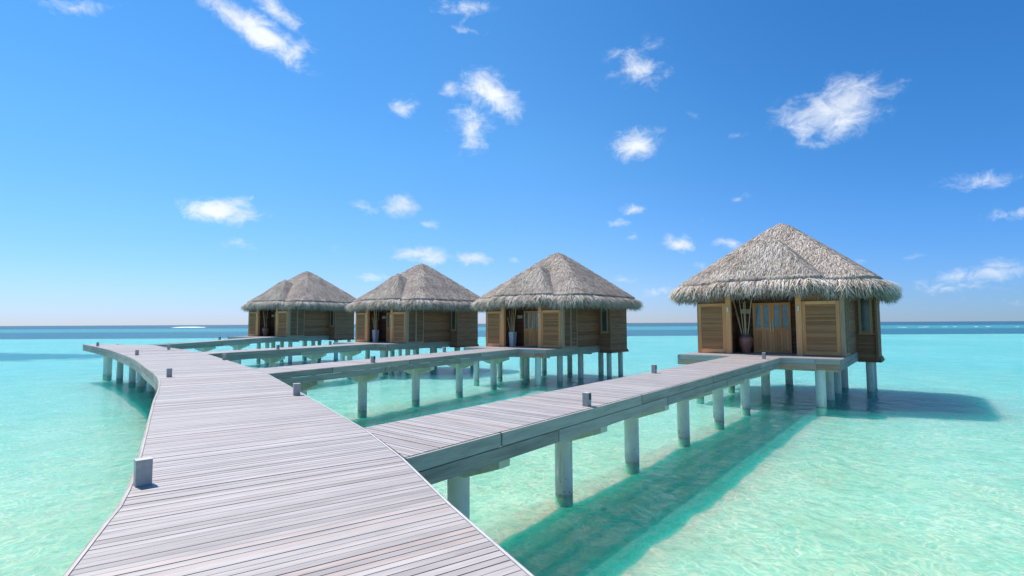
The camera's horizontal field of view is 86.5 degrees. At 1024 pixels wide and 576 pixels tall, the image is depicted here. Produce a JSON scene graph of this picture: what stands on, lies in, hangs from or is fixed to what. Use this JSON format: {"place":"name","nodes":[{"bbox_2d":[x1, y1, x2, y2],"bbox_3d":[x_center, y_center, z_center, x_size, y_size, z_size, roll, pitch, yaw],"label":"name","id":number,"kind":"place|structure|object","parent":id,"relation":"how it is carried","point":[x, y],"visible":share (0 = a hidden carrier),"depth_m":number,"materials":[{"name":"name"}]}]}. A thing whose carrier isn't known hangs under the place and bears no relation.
{"place":"outdoors","nodes":[
{"label":"outdoors","id":0,"kind":"place"},
{"bbox_2d":[0,321,1023,575],"bbox_3d":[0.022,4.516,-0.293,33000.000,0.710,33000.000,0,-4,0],"label":"sea","id":1,"kind":"structure","parent":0,"point":[914,467],"depth_m":16.70,"materials":[{"name":"teal liquid"}]},
{"bbox_2d":[172,327,208,327],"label":"surf","id":2,"kind":"structure","parent":1,"relation":"on","point":[190,327],"depth_m":805.97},
{"bbox_2d":[153,337,274,363],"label":"jetty","id":3,"kind":"object","parent":1,"relation":"on","point":[206,346],"visible":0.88,"depth_m":47.76,"materials":[{"name":"grey wood"}]},
{"bbox_2d":[200,343,375,378],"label":"jetty","id":4,"kind":"object","parent":1,"relation":"on","point":[271,356],"visible":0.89,"depth_m":36.96,"materials":[{"name":"grey wood"}]},
{"bbox_2d":[228,271,355,367],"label":"thatched hut","id":5,"kind":"object","parent":1,"relation":"on","point":[304,307],"visible":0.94,"depth_m":59.20,"materials":[{"name":"grey plant"}]},
{"bbox_2d":[248,312,256,335],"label":"louvered door","id":6,"kind":"structure","parent":5,"relation":"in","point":[252,315],"depth_m":59.48,"materials":[{"name":"brown wood"}]},
{"bbox_2d":[262,327,268,335],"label":"floor jar","id":7,"kind":"object","parent":5,"relation":"on","point":[265,330],"visible":0.94,"depth_m":58.92,"materials":[{"name":"ceramic"}]},
{"bbox_2d":[277,311,287,335],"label":"louvered door","id":8,"kind":"structure","parent":5,"relation":"in","point":[282,315],"depth_m":56.87,"materials":[{"name":"brown wood"}]},
{"bbox_2d":[330,309,333,326],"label":"window","id":9,"kind":"structure","parent":5,"relation":"in","point":[332,311],"depth_m":60.62,"materials":[{"name":"blue wood"}]},
{"bbox_2d":[63,344,533,575],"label":"boardwalk","id":10,"kind":"structure","parent":1,"relation":"on","point":[255,472],"depth_m":5.80,"materials":[{"name":"grey wood"}]},
{"bbox_2d":[133,457,152,486],"bbox_3d":[-4.274,2.125,6.302,0.168,0.294,0.147,3,-5,-43],"label":"path light","id":11,"kind":"object","parent":10,"relation":"on","point":[143,470],"visible":1,"depth_m":6.25,"materials":[{"name":"grey metal"}]},
{"bbox_2d":[166,368,171,376],"bbox_3d":[-11.610,2.866,18.432,0.168,0.294,0.147,2,-4,-32],"label":"path light","id":12,"kind":"object","parent":10,"relation":"on","point":[169,372],"visible":1,"depth_m":18.37,"materials":[{"name":"grey metal"}]},
{"bbox_2d":[293,383,300,395],"bbox_3d":[-5.491,2.580,13.869,0.168,0.294,0.147,2,-4,-28],"label":"path light","id":13,"kind":"object","parent":10,"relation":"on","point":[296,388],"visible":1,"depth_m":13.80,"materials":[{"name":"grey metal"}]},
{"bbox_2d":[256,348,517,417],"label":"jetty","id":14,"kind":"object","parent":1,"relation":"on","point":[362,376],"visible":0.93,"depth_m":25.24,"materials":[{"name":"grey wood"}]},
{"bbox_2d":[333,263,484,377],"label":"thatched hut","id":15,"kind":"object","parent":1,"relation":"on","point":[418,306],"visible":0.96,"depth_m":47.33,"materials":[{"name":"grey plant"}]},
{"bbox_2d":[356,313,365,341],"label":"louvered door","id":16,"kind":"structure","parent":15,"relation":"in","point":[360,317],"depth_m":48.12,"materials":[{"name":"brown wood"}]},
{"bbox_2d":[372,330,378,341],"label":"square planter","id":17,"kind":"object","parent":15,"relation":"on","point":[375,334],"visible":0.87,"depth_m":47.59,"materials":[{"name":"ceramic"}]},
{"bbox_2d":[372,311,378,329],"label":"bamboo bundle","id":18,"kind":"object","parent":17,"relation":"in","point":[375,320],"visible":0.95,"depth_m":47.72,"materials":[{"name":"green plant"}]},
{"bbox_2d":[386,313,389,341],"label":"double door","id":19,"kind":"structure","parent":15,"relation":"in","point":[387,314],"depth_m":48.17,"materials":[{"name":"brown wood"}]},
{"bbox_2d":[392,312,404,342],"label":"louvered door","id":20,"kind":"structure","parent":15,"relation":"in","point":[398,327],"depth_m":45.13,"materials":[{"name":"brown wood"}]},
{"bbox_2d":[451,310,455,330],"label":"window","id":21,"kind":"structure","parent":15,"relation":"in","point":[453,315],"depth_m":48.40,"materials":[{"name":"blue wood"}]},
{"bbox_2d":[464,252,643,389],"bbox_3d":[3.176,2.580,41.109,10.834,10.767,12.189,-3,-5,37],"label":"thatched hut","id":22,"kind":"object","parent":1,"relation":"on","point":[564,305],"visible":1,"depth_m":38.70,"materials":[{"name":"grey plant"}]},
{"bbox_2d":[486,311,500,345],"bbox_3d":[-1.296,2.949,39.398,1.371,2.498,0.103,-3,-5,37],"label":"louvered door","id":23,"kind":"structure","parent":22,"relation":"in","point":[493,318],"depth_m":39.40,"materials":[{"name":"brown wood"}]},
{"bbox_2d":[509,332,516,346],"bbox_3d":[0.053,3.667,38.986,0.420,1.048,0.420,-3,-5,37],"label":"square planter","id":24,"kind":"object","parent":22,"relation":"on","point":[512,339],"visible":1,"depth_m":38.85,"materials":[{"name":"ceramic"}]},
{"bbox_2d":[507,306,515,331],"bbox_3d":[-0.044,2.459,39.100,0.981,2.323,0.373,-3,-4,32],"label":"bamboo bundle","id":25,"kind":"object","parent":24,"relation":"in","point":[512,330],"visible":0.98,"depth_m":39.08,"materials":[{"name":"green plant"}]},
{"bbox_2d":[524,311,537,345],"bbox_3d":[1.574,2.905,39.005,1.778,2.526,0.103,-3,-5,37],"label":"double door","id":26,"kind":"structure","parent":22,"relation":"in","point":[530,317],"depth_m":39.18,"materials":[{"name":"brown wood"}]},
{"bbox_2d":[541,310,560,347],"bbox_3d":[2.622,2.738,36.451,1.521,2.498,0.103,-3,-5,37],"label":"louvered door","id":27,"kind":"structure","parent":22,"relation":"in","point":[550,319],"depth_m":36.43,"materials":[{"name":"brown wood"}]},
{"bbox_2d":[600,306,607,332],"bbox_3d":[6.738,2.276,39.669,0.599,1.946,0.056,-3,-5,37],"label":"window","id":28,"kind":"structure","parent":22,"relation":"in","point":[604,314],"depth_m":39.66,"materials":[{"name":"blue wood"}]},
{"bbox_2d":[364,356,780,519],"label":"jetty","id":29,"kind":"object","parent":1,"relation":"on","point":[456,449],"visible":0.97,"depth_m":11.69,"materials":[{"name":"grey wood"}]},
{"bbox_2d":[582,392,590,406],"bbox_3d":[1.637,2.427,11.863,0.147,0.294,0.168,-3,-5,37],"label":"path light","id":30,"kind":"object","parent":29,"relation":"on","point":[586,399],"visible":1,"depth_m":11.81,"materials":[{"name":"grey metal"}]},
{"bbox_2d":[651,364,656,372],"bbox_3d":[4.969,2.824,19.002,0.147,0.294,0.168,-3,-5,37],"label":"path light","id":31,"kind":"object","parent":29,"relation":"on","point":[653,368],"visible":1,"depth_m":18.95,"materials":[{"name":"grey metal"}]},
{"bbox_2d":[667,223,903,415],"bbox_3d":[16.007,1.830,32.171,11.743,11.671,13.213,-3,-5,37],"label":"thatched hut","id":32,"kind":"object","parent":1,"relation":"on","point":[815,306],"visible":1,"depth_m":29.27,"materials":[{"name":"grey plant"}]},
{"bbox_2d":[698,303,726,352],"bbox_3d":[11.146,2.228,30.301,1.486,2.708,0.152,-3,-5,37],"label":"louvered door","id":33,"kind":"structure","parent":32,"relation":"in","point":[711,317],"depth_m":30.28,"materials":[{"name":"brown wood"}]},
{"bbox_2d":[739,334,752,352],"bbox_3d":[12.910,3.068,30.030,0.740,1.034,0.740,-3,-5,37],"label":"floor jar","id":34,"kind":"object","parent":32,"relation":"on","point":[745,341],"visible":0.93,"depth_m":29.79,"materials":[{"name":"ceramic"}]},
{"bbox_2d":[733,296,751,333],"bbox_3d":[12.777,1.814,30.127,1.030,2.710,0.488,-2,-4,27],"label":"bamboo bundle","id":35,"kind":"object","parent":34,"relation":"in","point":[744,311],"visible":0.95,"depth_m":30.02,"materials":[{"name":"green plant"}]},
{"bbox_2d":[752,302,791,352],"bbox_3d":[14.269,2.182,29.892,1.927,2.739,0.112,-3,-5,37],"label":"double door","id":36,"kind":"structure","parent":32,"relation":"in","point":[774,318],"depth_m":29.87,"materials":[{"name":"brown wood"}]},
{"bbox_2d":[801,300,840,355],"bbox_3d":[15.394,2.000,27.106,1.648,2.708,0.152,-3,-5,37],"label":"louvered door","id":37,"kind":"structure","parent":32,"relation":"in","point":[820,321],"depth_m":27.09,"materials":[{"name":"brown wood"}]},
{"bbox_2d":[857,296,872,333],"bbox_3d":[19.873,1.523,30.567,0.791,2.160,0.122,-3,-5,37],"label":"window","id":38,"kind":"structure","parent":32,"relation":"in","point":[864,306],"depth_m":30.60,"materials":[{"name":"brown wood"}]},
{"bbox_2d":[0,0,1023,325],"label":"sky","id":39,"kind":"structure","parent":0,"point":[163,162],"materials":[{"name":"blue"}]}
]}

